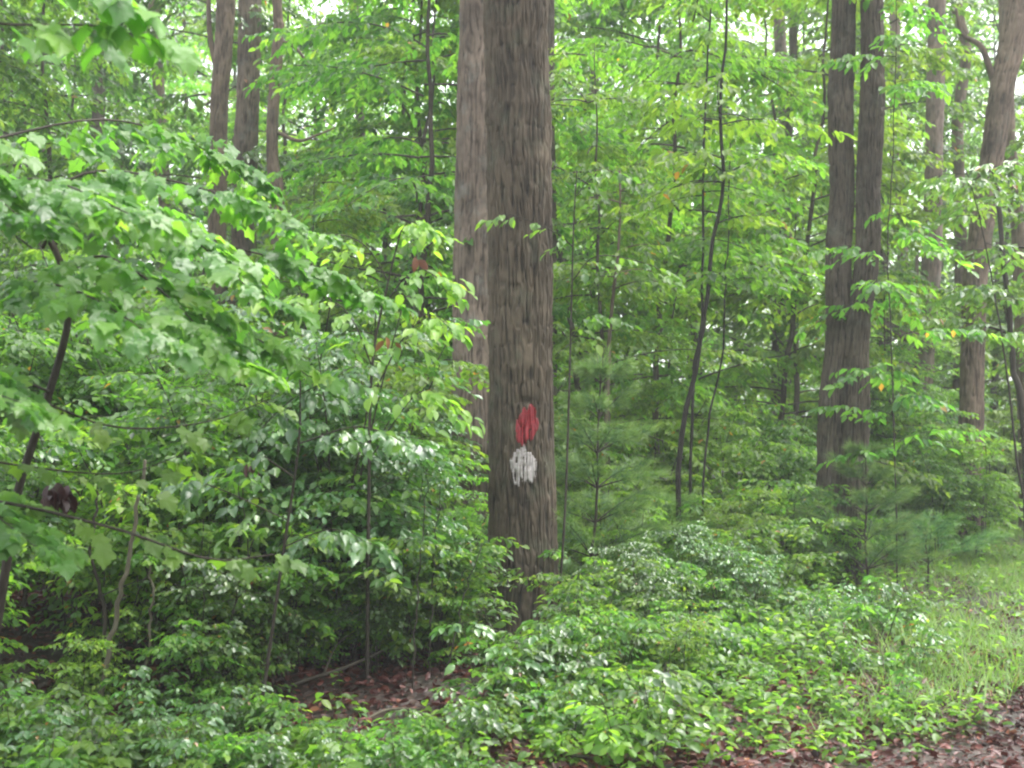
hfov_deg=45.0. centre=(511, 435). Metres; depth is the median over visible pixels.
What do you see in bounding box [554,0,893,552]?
understory tree
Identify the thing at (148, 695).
seedling
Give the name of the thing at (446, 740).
seedling
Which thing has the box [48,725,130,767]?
seedling
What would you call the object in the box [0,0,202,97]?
leaves
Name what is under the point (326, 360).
shrub
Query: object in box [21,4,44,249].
background tree
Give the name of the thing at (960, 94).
background tree
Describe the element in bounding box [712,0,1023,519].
understory tree
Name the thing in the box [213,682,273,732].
seedling
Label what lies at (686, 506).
shrub
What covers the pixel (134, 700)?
seedling
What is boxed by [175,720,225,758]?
seedling
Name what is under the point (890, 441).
shrub
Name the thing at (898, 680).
seedling
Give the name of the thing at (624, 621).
shrub
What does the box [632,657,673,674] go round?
seedling
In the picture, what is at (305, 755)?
seedling
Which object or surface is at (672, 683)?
seedling
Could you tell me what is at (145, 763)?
seedling
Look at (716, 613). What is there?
shrub
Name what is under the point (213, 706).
seedling
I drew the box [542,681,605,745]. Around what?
seedling
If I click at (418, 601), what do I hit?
bare sapling
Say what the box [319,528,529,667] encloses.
shrub
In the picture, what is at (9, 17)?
understory tree
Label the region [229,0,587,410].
understory tree
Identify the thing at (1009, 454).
shrub
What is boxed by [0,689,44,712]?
seedling
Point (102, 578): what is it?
bare sapling
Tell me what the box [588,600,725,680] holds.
shrub
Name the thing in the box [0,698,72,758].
seedling
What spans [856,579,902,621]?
seedling
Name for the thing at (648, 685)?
seedling
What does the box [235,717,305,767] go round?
seedling
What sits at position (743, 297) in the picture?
understory tree
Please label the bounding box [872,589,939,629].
seedling
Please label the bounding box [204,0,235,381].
tree
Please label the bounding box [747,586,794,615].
seedling
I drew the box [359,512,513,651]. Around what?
shrub
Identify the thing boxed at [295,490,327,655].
bare sapling
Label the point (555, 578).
shrub
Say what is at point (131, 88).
understory tree
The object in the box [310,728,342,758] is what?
seedling
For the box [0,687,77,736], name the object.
seedling
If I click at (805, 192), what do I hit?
understory tree
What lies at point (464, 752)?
seedling
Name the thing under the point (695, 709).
seedling
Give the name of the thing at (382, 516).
shrub
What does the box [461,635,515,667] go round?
seedling
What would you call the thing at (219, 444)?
shrub
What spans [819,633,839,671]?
dead weed stalk
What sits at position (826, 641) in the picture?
dead weed stalk
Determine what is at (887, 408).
understory tree
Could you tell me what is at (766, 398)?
background tree
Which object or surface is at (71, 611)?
bare sapling
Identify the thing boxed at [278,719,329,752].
seedling
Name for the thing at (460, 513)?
shrub
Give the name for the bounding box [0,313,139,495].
shrub
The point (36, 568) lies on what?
shrub
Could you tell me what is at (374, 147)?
background tree
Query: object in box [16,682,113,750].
seedling
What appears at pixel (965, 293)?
sapling
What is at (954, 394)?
understory tree
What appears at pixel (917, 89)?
sapling
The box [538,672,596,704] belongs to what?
shrub
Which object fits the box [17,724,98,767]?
seedling
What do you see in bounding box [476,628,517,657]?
seedling
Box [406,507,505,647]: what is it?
shrub
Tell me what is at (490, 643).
seedling
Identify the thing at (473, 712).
seedling
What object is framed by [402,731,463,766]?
seedling
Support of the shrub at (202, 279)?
on the ground at (308, 693)
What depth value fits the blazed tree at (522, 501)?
8.80 m
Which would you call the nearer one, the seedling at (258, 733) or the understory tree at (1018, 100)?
the seedling at (258, 733)
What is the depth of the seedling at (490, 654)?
6.64 m
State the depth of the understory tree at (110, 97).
25.55 m
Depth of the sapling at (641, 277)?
12.50 m
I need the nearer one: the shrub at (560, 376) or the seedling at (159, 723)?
the seedling at (159, 723)
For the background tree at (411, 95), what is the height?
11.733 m
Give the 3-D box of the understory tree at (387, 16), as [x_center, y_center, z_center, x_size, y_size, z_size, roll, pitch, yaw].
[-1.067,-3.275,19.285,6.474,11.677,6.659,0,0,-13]
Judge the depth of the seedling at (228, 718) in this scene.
6.31 m
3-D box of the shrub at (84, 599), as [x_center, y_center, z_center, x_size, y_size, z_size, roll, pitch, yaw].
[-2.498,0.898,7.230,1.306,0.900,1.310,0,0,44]
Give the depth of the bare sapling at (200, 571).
7.18 m
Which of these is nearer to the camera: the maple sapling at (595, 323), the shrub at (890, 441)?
the maple sapling at (595, 323)
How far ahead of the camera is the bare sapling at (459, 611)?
7.49 m
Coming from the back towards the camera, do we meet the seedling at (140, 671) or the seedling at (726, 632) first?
the seedling at (726, 632)
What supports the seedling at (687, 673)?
on the ground at (308, 693)
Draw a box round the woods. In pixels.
[6,0,1023,473]
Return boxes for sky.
[5,0,1023,412]
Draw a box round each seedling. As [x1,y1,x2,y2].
[0,658,50,712]
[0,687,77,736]
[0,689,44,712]
[0,693,72,739]
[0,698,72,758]
[0,702,60,756]
[0,724,51,767]
[0,743,18,752]
[0,761,23,767]
[6,707,84,764]
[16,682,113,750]
[16,742,100,767]
[17,703,118,765]
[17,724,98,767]
[31,756,55,767]
[35,688,117,736]
[47,643,120,696]
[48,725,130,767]
[60,753,99,767]
[62,718,143,765]
[72,692,153,743]
[82,709,114,739]
[99,662,189,718]
[102,742,148,767]
[105,713,185,760]
[107,743,152,767]
[110,688,186,751]
[116,685,163,726]
[122,687,182,719]
[124,716,224,767]
[130,725,184,761]
[134,729,181,767]
[141,715,222,767]
[158,750,213,767]
[164,686,244,737]
[165,729,242,766]
[167,721,221,765]
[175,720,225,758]
[176,696,235,733]
[178,711,223,733]
[184,736,249,767]
[205,697,245,732]
[207,723,291,767]
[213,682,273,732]
[215,715,251,740]
[216,731,286,766]
[223,707,250,732]
[226,688,283,730]
[227,729,277,767]
[227,743,264,767]
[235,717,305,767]
[236,692,305,732]
[242,697,312,732]
[249,695,335,750]
[253,736,311,765]
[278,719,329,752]
[281,713,343,767]
[296,731,363,767]
[300,744,358,767]
[303,720,366,761]
[310,706,376,750]
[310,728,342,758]
[325,728,390,767]
[330,754,385,767]
[340,745,397,767]
[354,738,420,767]
[360,729,467,767]
[369,711,431,767]
[371,744,449,767]
[372,744,410,767]
[381,715,466,767]
[383,708,454,760]
[391,713,471,759]
[393,736,449,761]
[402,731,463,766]
[405,726,462,757]
[413,744,499,767]
[421,737,450,760]
[425,728,521,767]
[428,621,556,717]
[429,671,537,760]
[431,689,507,754]
[459,684,522,720]
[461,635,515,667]
[468,699,542,743]
[469,630,528,678]
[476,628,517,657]
[485,674,550,723]
[488,645,554,722]
[490,628,595,687]
[499,626,571,688]
[507,620,575,680]
[507,685,596,734]
[511,612,589,661]
[511,677,576,747]
[515,621,618,700]
[524,641,619,709]
[525,725,585,762]
[533,601,614,644]
[536,662,618,718]
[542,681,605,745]
[546,620,627,667]
[552,678,652,735]
[564,697,685,767]
[574,659,676,713]
[584,610,672,667]
[591,588,690,661]
[596,664,712,761]
[606,663,694,726]
[608,663,702,731]
[619,626,703,677]
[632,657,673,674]
[667,608,742,653]
[681,658,738,693]
[699,618,767,677]
[699,624,761,678]
[714,619,779,656]
[719,575,758,605]
[724,606,771,637]
[735,664,780,701]
[742,606,797,644]
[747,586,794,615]
[757,604,789,623]
[779,588,833,630]
[781,579,842,628]
[781,642,819,662]
[808,633,850,660]
[825,634,895,671]
[826,652,865,672]
[831,575,902,625]
[838,644,877,677]
[841,599,905,641]
[842,644,886,665]
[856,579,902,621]
[860,582,927,627]
[868,667,922,710]
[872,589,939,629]
[874,651,915,676]
[885,611,963,671]
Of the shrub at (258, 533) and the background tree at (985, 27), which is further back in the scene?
the background tree at (985, 27)
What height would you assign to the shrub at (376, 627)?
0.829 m
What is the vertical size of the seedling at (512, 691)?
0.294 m
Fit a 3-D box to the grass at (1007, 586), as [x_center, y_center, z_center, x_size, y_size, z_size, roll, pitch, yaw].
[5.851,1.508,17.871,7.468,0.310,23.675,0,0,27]
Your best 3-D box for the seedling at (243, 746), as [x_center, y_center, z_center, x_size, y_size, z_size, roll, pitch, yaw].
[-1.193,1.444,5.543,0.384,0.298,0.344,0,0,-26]
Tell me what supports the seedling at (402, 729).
on the ground at (308, 693)
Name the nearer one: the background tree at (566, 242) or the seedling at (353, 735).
the seedling at (353, 735)
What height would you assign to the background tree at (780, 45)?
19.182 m
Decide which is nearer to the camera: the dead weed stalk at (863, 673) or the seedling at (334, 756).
the seedling at (334, 756)
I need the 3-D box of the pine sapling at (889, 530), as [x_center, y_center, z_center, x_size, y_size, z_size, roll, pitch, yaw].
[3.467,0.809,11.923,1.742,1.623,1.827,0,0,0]
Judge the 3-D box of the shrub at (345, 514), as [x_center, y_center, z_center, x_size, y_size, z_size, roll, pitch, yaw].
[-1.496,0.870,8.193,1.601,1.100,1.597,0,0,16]
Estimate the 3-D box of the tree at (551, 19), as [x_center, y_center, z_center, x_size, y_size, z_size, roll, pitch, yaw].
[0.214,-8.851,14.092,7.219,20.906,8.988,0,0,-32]
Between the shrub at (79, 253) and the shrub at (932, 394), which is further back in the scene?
the shrub at (932, 394)
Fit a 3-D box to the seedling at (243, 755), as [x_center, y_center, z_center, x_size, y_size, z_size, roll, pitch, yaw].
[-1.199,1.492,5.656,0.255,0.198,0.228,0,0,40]
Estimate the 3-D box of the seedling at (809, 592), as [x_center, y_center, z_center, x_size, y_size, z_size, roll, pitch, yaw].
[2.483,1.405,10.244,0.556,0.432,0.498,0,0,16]
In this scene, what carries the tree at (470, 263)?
on the ground at (308, 693)
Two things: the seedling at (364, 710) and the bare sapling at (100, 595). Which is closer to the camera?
the seedling at (364, 710)
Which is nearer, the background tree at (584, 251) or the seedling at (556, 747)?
the seedling at (556, 747)
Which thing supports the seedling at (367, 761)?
on the ground at (308, 693)
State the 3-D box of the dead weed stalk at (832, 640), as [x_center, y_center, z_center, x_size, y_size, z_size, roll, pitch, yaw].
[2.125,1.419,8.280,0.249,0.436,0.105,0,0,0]
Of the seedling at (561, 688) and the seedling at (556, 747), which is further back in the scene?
the seedling at (561, 688)
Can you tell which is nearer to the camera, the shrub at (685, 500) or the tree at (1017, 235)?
the shrub at (685, 500)
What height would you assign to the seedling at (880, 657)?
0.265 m
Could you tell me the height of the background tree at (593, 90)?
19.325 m
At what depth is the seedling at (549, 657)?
6.69 m
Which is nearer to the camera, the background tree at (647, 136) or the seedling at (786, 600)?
the seedling at (786, 600)
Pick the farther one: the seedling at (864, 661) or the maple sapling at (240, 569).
the seedling at (864, 661)
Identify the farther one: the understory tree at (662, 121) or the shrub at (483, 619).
the understory tree at (662, 121)
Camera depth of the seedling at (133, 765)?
5.85 m
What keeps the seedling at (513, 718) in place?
on the ground at (308, 693)
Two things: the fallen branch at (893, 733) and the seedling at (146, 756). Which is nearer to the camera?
the seedling at (146, 756)
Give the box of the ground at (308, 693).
[0,413,1023,767]
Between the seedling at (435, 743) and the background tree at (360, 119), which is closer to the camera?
the seedling at (435, 743)
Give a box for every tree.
[0,0,101,465]
[0,0,200,321]
[0,0,207,343]
[0,0,221,446]
[0,264,61,496]
[2,0,230,431]
[4,39,91,367]
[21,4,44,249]
[36,21,157,259]
[46,0,372,381]
[77,0,268,367]
[88,5,105,239]
[130,0,408,379]
[136,0,319,334]
[148,0,170,269]
[171,38,330,295]
[186,0,646,508]
[194,175,419,524]
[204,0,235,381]
[226,10,406,299]
[228,0,597,458]
[229,0,261,390]
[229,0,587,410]
[253,0,621,507]
[266,0,334,337]
[291,66,435,366]
[349,0,366,412]
[368,36,452,383]
[373,0,700,462]
[376,0,782,496]
[400,48,588,393]
[406,43,784,539]
[450,0,488,568]
[450,0,820,489]
[481,0,560,639]
[548,0,556,413]
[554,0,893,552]
[554,0,909,478]
[556,66,707,417]
[559,93,649,386]
[589,3,611,469]
[598,44,805,481]
[599,0,1006,518]
[611,0,1017,540]
[611,88,723,473]
[629,0,824,473]
[698,2,916,482]
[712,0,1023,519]
[750,87,908,407]
[771,3,797,499]
[772,0,792,418]
[791,1,1010,428]
[794,246,1002,544]
[805,0,885,588]
[817,0,1023,502]
[870,22,1020,467]
[873,285,996,504]
[874,0,945,513]
[890,0,909,434]
[897,0,1023,474]
[943,275,1018,519]
[950,3,971,416]
[951,0,1023,550]
[951,56,1023,504]
[985,148,1023,428]
[992,61,1023,478]
[998,0,1023,532]
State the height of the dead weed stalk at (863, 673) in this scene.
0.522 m
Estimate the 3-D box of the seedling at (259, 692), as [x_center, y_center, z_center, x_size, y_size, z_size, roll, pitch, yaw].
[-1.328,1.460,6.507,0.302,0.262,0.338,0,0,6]
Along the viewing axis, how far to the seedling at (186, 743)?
5.43 m
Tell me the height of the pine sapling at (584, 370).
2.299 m
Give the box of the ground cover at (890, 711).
[0,493,1023,767]
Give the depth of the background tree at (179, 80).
30.53 m
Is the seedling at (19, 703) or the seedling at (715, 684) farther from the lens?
the seedling at (715, 684)
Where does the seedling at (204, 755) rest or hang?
on the ground at (308, 693)
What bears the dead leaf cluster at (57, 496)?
attached to the maple sapling at (97, 205)
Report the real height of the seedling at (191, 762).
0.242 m
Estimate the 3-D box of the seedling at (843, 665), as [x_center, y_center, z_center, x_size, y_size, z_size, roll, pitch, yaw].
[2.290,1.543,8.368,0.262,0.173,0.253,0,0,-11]
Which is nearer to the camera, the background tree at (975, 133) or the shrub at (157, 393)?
the shrub at (157, 393)
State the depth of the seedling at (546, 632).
7.25 m
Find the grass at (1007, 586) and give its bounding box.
[780,501,1023,731]
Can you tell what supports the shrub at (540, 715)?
on the ground at (308, 693)
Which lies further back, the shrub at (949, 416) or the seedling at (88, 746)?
the shrub at (949, 416)
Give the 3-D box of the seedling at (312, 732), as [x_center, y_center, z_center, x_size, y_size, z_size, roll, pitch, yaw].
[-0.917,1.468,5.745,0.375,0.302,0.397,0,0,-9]
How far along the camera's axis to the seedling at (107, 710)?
6.39 m
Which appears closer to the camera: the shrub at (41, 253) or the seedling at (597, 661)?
the seedling at (597, 661)
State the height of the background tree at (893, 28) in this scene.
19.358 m
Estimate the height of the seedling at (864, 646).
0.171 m
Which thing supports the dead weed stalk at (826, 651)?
on the ground at (308, 693)
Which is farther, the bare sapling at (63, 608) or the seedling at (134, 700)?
the bare sapling at (63, 608)
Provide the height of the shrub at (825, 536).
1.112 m
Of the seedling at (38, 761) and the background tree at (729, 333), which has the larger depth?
the background tree at (729, 333)
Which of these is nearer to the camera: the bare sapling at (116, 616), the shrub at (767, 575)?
the bare sapling at (116, 616)
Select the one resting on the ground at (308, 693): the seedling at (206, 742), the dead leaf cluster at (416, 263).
the seedling at (206, 742)
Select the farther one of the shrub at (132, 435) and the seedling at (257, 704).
the shrub at (132, 435)
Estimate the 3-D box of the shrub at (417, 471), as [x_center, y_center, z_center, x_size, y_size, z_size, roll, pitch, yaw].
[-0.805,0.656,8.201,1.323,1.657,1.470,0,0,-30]
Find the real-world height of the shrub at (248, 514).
1.471 m
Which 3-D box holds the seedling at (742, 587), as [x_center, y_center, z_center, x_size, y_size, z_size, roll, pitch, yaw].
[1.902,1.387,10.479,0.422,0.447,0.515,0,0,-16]
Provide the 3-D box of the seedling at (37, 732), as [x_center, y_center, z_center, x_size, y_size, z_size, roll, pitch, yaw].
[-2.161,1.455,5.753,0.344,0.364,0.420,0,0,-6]
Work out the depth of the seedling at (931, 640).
8.31 m
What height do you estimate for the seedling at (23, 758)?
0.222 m
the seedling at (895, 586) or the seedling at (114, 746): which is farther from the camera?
the seedling at (895, 586)
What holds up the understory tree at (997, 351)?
on the ground at (308, 693)
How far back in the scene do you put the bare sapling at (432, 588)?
7.54 m
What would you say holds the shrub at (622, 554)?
on the ground at (308, 693)
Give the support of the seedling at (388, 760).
on the ground at (308, 693)
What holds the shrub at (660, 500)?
on the ground at (308, 693)
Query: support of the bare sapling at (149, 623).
on the ground at (308, 693)
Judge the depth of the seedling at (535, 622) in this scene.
7.28 m
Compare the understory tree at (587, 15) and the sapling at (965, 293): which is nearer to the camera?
the sapling at (965, 293)
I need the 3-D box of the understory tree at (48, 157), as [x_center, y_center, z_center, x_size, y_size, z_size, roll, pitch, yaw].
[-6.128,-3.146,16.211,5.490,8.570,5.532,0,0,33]
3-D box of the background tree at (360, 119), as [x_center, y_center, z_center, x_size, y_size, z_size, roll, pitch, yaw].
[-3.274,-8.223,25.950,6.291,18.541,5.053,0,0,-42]
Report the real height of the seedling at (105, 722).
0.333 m
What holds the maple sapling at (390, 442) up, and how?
on the ground at (308, 693)
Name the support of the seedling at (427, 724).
on the ground at (308, 693)
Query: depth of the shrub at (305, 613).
7.59 m
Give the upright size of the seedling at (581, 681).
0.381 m
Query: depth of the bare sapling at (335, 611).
7.64 m
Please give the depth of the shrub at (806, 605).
8.98 m
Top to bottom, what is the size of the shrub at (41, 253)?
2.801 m
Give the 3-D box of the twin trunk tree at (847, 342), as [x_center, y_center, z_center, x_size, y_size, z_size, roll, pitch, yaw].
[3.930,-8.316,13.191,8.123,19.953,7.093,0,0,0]
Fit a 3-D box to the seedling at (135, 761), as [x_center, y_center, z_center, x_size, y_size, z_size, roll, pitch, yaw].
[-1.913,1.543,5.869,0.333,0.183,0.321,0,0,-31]
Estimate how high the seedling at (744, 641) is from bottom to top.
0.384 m
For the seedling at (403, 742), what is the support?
on the ground at (308, 693)
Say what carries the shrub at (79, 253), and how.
on the ground at (308, 693)
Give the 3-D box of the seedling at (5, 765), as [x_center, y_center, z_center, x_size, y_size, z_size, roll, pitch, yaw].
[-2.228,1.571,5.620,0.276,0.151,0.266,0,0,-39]
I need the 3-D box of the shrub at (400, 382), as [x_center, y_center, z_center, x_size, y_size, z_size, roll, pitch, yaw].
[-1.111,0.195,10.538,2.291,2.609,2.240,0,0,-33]
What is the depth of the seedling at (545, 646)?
6.89 m
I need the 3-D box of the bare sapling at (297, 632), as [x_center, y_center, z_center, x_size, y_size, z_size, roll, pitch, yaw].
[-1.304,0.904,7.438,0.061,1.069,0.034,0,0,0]
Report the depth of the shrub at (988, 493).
15.64 m
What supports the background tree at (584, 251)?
on the ground at (308, 693)
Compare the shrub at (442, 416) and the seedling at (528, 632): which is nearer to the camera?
the seedling at (528, 632)
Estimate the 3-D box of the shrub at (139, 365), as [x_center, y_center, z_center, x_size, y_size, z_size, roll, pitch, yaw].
[-2.748,0.071,9.276,1.806,2.155,2.202,0,0,-31]
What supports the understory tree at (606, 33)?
on the ground at (308, 693)
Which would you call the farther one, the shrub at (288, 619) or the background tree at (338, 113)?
the background tree at (338, 113)
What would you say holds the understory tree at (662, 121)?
on the ground at (308, 693)
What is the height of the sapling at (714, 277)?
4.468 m
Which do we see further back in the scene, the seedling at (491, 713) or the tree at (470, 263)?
the tree at (470, 263)
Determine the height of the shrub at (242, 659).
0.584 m
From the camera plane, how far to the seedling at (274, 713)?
6.28 m
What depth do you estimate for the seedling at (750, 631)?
8.61 m
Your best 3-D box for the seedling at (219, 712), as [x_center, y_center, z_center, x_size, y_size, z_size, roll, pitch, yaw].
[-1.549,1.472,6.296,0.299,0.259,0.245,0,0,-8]
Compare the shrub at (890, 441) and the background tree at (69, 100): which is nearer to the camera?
the shrub at (890, 441)
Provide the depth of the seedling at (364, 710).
6.11 m
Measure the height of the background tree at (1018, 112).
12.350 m
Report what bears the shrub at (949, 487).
on the ground at (308, 693)
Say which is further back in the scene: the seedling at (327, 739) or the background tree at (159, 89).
the background tree at (159, 89)
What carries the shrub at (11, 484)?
on the ground at (308, 693)
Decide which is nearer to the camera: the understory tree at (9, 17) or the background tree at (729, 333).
the understory tree at (9, 17)
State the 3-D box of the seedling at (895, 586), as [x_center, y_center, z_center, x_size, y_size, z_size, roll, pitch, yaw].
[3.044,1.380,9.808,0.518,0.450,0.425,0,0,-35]
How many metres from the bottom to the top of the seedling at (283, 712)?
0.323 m
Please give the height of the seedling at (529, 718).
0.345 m
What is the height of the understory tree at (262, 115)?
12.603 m
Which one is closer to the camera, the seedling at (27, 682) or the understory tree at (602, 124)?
the seedling at (27, 682)
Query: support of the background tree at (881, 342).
on the ground at (308, 693)
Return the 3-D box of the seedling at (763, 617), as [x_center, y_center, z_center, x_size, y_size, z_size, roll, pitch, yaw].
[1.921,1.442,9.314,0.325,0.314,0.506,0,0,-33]
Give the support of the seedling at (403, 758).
on the ground at (308, 693)
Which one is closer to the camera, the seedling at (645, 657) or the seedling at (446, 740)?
the seedling at (446, 740)
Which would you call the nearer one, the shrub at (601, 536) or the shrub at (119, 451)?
the shrub at (119, 451)
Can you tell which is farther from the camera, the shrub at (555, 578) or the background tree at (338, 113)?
the background tree at (338, 113)
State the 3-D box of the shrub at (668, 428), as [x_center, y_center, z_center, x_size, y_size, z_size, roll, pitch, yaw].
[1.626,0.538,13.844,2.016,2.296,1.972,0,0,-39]
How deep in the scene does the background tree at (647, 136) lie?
43.62 m
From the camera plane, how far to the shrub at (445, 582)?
7.82 m
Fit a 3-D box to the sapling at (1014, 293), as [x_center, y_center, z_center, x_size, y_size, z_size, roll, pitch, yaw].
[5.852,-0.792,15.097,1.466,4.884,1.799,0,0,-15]
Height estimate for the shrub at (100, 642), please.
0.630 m
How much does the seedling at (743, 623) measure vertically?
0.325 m
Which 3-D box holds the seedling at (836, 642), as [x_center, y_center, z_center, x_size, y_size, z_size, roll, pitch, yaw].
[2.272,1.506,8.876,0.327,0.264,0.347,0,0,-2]
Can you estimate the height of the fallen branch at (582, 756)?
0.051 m
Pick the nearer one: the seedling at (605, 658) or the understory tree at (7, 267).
the seedling at (605, 658)
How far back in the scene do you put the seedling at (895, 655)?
8.22 m
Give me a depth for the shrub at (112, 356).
9.20 m
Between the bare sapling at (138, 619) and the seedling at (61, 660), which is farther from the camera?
the bare sapling at (138, 619)
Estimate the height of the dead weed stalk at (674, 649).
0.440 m
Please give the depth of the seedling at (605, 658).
7.68 m
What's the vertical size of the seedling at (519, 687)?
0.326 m
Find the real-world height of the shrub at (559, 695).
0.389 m
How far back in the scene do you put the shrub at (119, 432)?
7.98 m
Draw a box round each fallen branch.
[270,632,384,694]
[357,707,424,724]
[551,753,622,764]
[780,678,830,703]
[863,732,922,738]
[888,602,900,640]
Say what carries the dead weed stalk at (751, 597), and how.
on the ground at (308, 693)
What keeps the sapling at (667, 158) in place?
on the ground at (308, 693)
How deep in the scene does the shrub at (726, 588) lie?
9.29 m
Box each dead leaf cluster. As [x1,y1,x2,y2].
[40,483,82,513]
[244,464,258,476]
[376,337,400,351]
[412,256,427,272]
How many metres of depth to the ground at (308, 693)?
7.19 m
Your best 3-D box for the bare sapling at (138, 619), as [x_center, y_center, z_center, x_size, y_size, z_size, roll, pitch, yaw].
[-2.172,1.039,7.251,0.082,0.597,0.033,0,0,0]
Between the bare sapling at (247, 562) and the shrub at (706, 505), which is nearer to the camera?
the bare sapling at (247, 562)
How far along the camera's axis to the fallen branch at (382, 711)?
6.84 m
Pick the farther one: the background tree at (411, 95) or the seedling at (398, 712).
the background tree at (411, 95)
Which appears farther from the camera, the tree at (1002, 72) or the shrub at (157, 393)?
the tree at (1002, 72)
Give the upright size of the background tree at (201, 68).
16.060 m
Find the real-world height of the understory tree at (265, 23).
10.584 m
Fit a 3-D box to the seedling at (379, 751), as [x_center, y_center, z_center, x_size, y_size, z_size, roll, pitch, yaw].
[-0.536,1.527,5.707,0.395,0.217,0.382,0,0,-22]
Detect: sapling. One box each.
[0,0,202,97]
[0,118,417,633]
[0,396,308,583]
[57,515,65,648]
[69,541,74,657]
[88,487,152,661]
[89,501,125,638]
[97,459,146,714]
[135,568,147,659]
[136,339,434,728]
[141,565,154,703]
[194,519,203,680]
[236,509,257,673]
[242,488,254,665]
[247,220,484,680]
[291,507,299,670]
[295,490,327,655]
[329,550,342,664]
[411,479,428,689]
[427,491,439,671]
[445,544,481,675]
[475,169,684,611]
[553,170,685,558]
[553,339,693,605]
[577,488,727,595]
[611,0,856,593]
[613,3,766,519]
[660,129,809,518]
[779,438,952,593]
[794,0,1008,583]
[867,505,1016,590]
[901,158,1023,503]
[925,172,1023,524]
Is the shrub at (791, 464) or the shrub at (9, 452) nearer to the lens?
the shrub at (9, 452)
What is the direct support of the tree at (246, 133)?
on the ground at (308, 693)
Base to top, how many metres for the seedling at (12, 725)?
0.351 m
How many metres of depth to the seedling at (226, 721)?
6.51 m
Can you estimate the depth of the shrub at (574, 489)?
11.70 m
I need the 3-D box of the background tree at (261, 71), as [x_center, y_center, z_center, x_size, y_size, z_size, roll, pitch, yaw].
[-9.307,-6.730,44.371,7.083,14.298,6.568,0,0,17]
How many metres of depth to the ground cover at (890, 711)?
7.12 m
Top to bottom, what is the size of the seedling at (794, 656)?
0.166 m
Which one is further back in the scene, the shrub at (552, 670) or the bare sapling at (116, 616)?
the shrub at (552, 670)
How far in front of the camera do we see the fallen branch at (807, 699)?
7.36 m
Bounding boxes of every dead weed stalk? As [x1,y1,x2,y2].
[664,625,692,672]
[732,567,765,645]
[796,579,822,666]
[810,614,839,671]
[811,615,845,667]
[816,627,829,674]
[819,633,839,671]
[848,631,870,717]
[862,601,888,695]
[874,603,891,656]
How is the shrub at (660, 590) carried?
on the ground at (308, 693)
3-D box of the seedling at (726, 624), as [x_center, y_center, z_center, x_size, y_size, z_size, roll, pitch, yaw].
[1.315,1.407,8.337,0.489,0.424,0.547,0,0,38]
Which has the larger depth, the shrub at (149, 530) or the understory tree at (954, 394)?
the understory tree at (954, 394)
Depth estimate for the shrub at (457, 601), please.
7.73 m
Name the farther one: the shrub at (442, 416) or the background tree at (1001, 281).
the background tree at (1001, 281)
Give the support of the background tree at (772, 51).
on the ground at (308, 693)
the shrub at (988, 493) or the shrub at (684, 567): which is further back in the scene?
the shrub at (988, 493)
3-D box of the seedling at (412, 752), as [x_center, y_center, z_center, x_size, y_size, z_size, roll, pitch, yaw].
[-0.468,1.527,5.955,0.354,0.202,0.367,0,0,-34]
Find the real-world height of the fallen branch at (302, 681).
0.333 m
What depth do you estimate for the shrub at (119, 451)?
7.61 m
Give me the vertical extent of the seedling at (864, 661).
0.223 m
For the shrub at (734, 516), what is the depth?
10.98 m
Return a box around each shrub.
[0,248,231,547]
[0,258,91,494]
[0,268,161,546]
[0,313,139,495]
[0,371,219,588]
[0,425,77,591]
[0,425,126,635]
[0,434,192,621]
[0,562,51,691]
[1,393,315,615]
[10,426,262,650]
[13,510,227,667]
[33,604,160,710]
[39,303,284,540]
[61,247,291,525]
[78,354,371,625]
[100,597,265,713]
[102,390,330,581]
[112,455,437,660]
[114,482,383,645]
[125,543,338,681]
[131,541,297,704]
[133,275,365,504]
[138,298,432,590]
[152,606,297,702]
[196,437,489,657]
[214,308,490,662]
[221,263,451,446]
[226,579,327,688]
[233,516,430,664]
[252,547,409,668]
[253,466,391,641]
[253,593,380,667]
[258,551,347,664]
[298,415,490,628]
[303,310,488,544]
[305,483,463,646]
[313,550,427,674]
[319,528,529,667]
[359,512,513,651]
[378,550,496,662]
[380,411,488,578]
[383,545,517,667]
[395,551,480,656]
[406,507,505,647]
[411,476,488,608]
[431,359,614,534]
[456,569,517,650]
[487,378,648,534]
[490,557,659,655]
[516,639,573,683]
[526,695,569,737]
[535,670,627,739]
[538,544,706,633]
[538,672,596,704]
[542,591,696,687]
[548,583,597,632]
[556,443,641,587]
[557,464,670,590]
[567,506,679,609]
[570,536,689,660]
[574,383,749,537]
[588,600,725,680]
[598,565,704,656]
[611,574,745,652]
[629,520,747,632]
[640,473,745,592]
[660,408,805,554]
[661,493,824,599]
[676,529,750,611]
[681,475,849,575]
[681,530,786,626]
[684,489,797,589]
[699,517,850,614]
[710,548,786,629]
[717,403,816,561]
[762,486,872,590]
[780,584,853,649]
[787,487,898,591]
[808,365,957,539]
[867,411,960,553]
[871,398,1012,544]
[889,447,999,561]
[905,411,1023,564]
[984,380,1018,523]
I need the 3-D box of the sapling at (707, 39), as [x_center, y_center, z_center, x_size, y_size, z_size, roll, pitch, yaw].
[1.647,-1.185,11.458,1.365,5.652,1.492,0,0,0]
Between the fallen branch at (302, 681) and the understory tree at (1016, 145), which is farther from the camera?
the understory tree at (1016, 145)
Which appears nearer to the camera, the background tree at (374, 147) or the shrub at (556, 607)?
the shrub at (556, 607)
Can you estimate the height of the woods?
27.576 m
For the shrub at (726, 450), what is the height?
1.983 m
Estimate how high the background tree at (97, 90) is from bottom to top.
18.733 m
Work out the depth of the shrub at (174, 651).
6.73 m
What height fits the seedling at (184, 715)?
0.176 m

